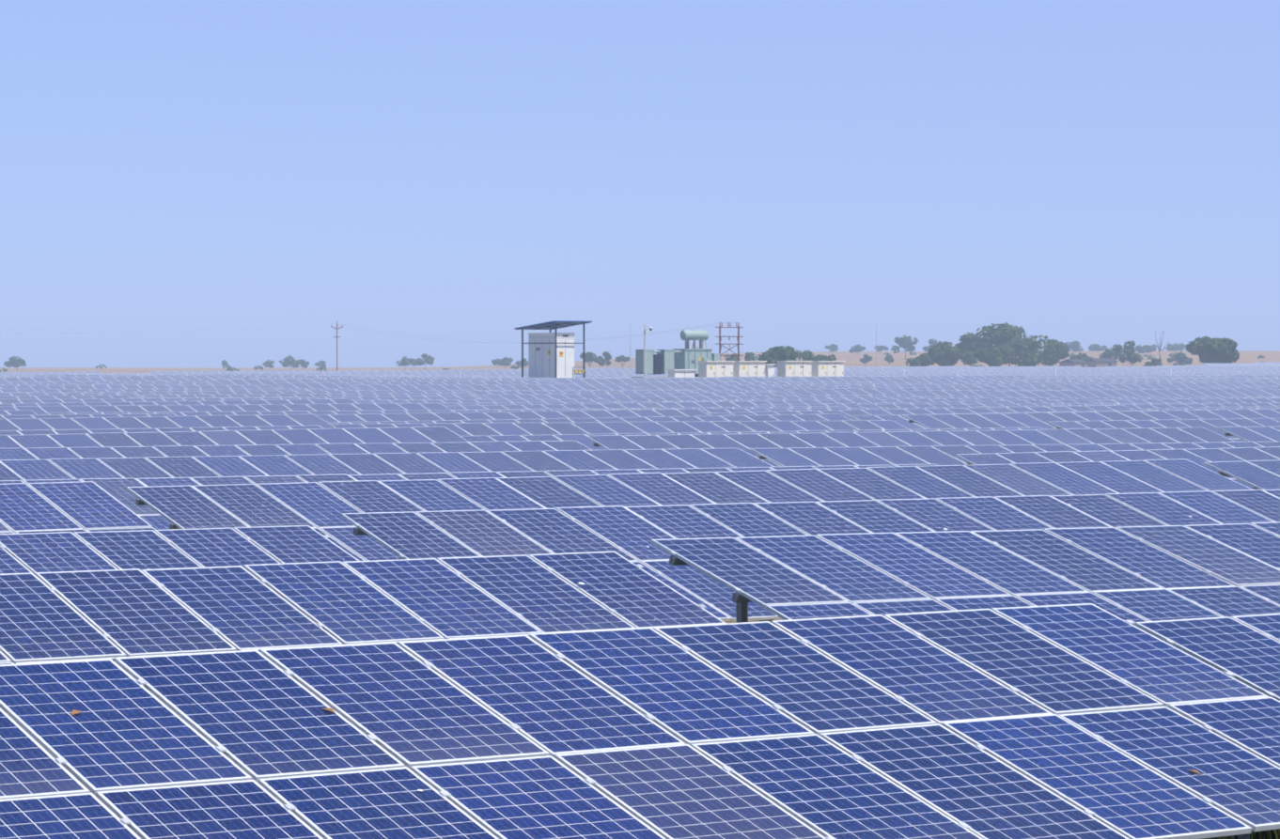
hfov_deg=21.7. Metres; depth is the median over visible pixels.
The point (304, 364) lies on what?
tree
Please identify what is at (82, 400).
pv modules
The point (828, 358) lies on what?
tree
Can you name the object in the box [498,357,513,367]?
tree
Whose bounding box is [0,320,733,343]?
overhead conductors
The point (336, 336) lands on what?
overhead line pole
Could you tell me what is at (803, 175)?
sky
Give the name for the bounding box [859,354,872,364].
tree
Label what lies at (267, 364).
tree
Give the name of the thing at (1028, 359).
tree
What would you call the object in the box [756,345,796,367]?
tree
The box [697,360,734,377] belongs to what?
switchgear cabinet
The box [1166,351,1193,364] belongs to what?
bush
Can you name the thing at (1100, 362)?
farm hut
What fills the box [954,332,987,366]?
tree
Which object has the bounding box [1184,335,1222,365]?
tree
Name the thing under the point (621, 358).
tree
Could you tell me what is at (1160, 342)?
bare tree
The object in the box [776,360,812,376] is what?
switchgear cabinet
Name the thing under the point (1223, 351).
tree
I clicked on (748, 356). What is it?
tree
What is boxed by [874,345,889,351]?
tree
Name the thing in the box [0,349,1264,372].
scrub bushes
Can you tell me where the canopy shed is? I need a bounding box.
[514,320,592,377]
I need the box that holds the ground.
[0,350,1279,838]
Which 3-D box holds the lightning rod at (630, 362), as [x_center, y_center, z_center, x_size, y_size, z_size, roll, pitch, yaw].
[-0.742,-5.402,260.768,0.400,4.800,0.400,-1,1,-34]
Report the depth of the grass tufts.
24.11 m
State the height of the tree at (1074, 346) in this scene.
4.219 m
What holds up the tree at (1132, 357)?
on the ground
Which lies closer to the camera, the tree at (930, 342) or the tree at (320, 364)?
the tree at (930, 342)
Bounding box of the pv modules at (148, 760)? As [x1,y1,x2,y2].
[0,408,1279,838]
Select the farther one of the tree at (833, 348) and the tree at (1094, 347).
the tree at (833, 348)
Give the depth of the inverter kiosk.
258.62 m
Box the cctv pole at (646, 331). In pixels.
[643,325,652,377]
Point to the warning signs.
(561, 353)
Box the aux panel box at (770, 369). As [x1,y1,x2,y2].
[765,363,775,376]
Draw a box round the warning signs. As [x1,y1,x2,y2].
[535,347,836,369]
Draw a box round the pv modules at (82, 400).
[0,361,1279,430]
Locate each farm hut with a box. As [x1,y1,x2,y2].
[1059,359,1088,367]
[1085,358,1118,367]
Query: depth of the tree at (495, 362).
948.54 m
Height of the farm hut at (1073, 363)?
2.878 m
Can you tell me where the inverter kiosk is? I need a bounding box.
[527,332,575,377]
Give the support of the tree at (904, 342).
on the ground
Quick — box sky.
[0,0,1279,368]
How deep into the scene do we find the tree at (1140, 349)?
1000.57 m
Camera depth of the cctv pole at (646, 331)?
261.03 m
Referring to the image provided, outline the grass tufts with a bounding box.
[1202,828,1279,838]
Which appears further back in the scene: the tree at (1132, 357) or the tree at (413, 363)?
the tree at (413, 363)
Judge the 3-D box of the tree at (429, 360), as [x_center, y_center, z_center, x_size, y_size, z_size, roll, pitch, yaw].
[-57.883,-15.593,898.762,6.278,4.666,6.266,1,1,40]
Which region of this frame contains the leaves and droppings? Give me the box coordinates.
[71,515,1201,791]
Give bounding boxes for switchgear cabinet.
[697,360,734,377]
[733,360,766,376]
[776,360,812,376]
[811,360,845,376]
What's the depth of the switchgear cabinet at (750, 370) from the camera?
262.39 m
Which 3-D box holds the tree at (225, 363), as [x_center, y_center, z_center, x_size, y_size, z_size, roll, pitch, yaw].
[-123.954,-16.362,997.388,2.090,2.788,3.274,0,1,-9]
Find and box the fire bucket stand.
[572,367,585,377]
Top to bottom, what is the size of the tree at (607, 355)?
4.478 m
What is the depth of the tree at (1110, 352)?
700.00 m
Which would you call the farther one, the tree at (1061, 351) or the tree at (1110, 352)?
the tree at (1110, 352)
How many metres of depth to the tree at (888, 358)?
820.18 m
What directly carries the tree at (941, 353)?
on the ground
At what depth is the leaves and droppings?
20.53 m
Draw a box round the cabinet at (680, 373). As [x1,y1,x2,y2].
[666,369,696,377]
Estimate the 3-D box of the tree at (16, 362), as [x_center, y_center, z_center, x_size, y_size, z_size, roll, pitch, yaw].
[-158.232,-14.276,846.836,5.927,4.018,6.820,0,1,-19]
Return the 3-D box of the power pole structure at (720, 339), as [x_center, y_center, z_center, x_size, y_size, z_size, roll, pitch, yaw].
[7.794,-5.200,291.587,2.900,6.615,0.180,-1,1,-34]
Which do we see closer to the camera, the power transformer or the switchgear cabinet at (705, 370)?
the switchgear cabinet at (705, 370)
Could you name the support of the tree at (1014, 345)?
on the ground
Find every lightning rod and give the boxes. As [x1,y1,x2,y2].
[629,347,630,377]
[875,322,876,375]
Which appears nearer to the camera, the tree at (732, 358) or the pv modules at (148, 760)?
the pv modules at (148, 760)
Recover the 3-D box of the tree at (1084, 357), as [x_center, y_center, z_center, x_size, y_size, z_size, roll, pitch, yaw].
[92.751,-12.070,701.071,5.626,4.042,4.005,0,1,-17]
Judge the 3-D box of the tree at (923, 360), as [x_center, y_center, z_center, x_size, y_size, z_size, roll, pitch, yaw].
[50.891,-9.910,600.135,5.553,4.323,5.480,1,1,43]
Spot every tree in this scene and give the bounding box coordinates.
[3,356,26,371]
[221,359,228,366]
[262,359,274,368]
[278,355,301,367]
[293,359,309,368]
[314,360,326,366]
[395,356,412,370]
[410,359,418,368]
[415,353,435,370]
[491,359,502,367]
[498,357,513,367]
[515,358,528,366]
[579,351,600,367]
[597,351,611,366]
[614,355,629,367]
[725,354,740,360]
[744,352,754,360]
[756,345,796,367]
[796,350,821,360]
[817,354,836,360]
[824,343,838,353]
[848,343,865,353]
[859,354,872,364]
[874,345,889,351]
[884,354,893,364]
[890,334,919,359]
[905,352,935,366]
[922,339,937,351]
[925,341,963,366]
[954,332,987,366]
[972,322,1056,366]
[973,347,1008,366]
[1014,350,1043,366]
[1039,339,1069,366]
[1061,341,1083,353]
[1069,352,1092,360]
[1088,343,1107,351]
[1099,347,1125,359]
[1111,340,1143,366]
[1133,343,1157,354]
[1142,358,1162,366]
[1154,329,1168,363]
[1165,343,1185,352]
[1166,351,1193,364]
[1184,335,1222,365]
[1200,337,1239,363]
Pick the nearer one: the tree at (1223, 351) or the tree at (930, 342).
the tree at (1223, 351)
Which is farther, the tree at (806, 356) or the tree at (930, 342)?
the tree at (930, 342)
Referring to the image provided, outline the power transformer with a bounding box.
[631,329,719,377]
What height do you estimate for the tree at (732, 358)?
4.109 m
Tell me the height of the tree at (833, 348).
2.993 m
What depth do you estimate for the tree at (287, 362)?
897.20 m
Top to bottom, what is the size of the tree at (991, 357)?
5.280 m
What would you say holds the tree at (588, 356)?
on the ground
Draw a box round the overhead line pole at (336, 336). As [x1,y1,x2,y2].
[330,321,343,371]
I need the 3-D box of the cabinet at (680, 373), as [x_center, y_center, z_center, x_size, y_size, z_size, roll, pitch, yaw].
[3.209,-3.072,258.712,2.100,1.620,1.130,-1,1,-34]
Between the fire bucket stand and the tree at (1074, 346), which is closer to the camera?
the fire bucket stand
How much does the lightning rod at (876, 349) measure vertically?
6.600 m
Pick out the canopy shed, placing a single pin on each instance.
(554, 325)
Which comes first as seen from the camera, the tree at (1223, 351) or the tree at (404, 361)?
the tree at (1223, 351)
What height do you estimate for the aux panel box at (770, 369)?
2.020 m
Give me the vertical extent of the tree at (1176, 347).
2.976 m
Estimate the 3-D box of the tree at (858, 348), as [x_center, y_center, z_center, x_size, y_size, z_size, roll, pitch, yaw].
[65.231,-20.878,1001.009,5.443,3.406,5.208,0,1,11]
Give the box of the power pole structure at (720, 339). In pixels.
[715,322,743,360]
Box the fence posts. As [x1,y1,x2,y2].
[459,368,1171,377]
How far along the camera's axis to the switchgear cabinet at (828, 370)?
266.81 m

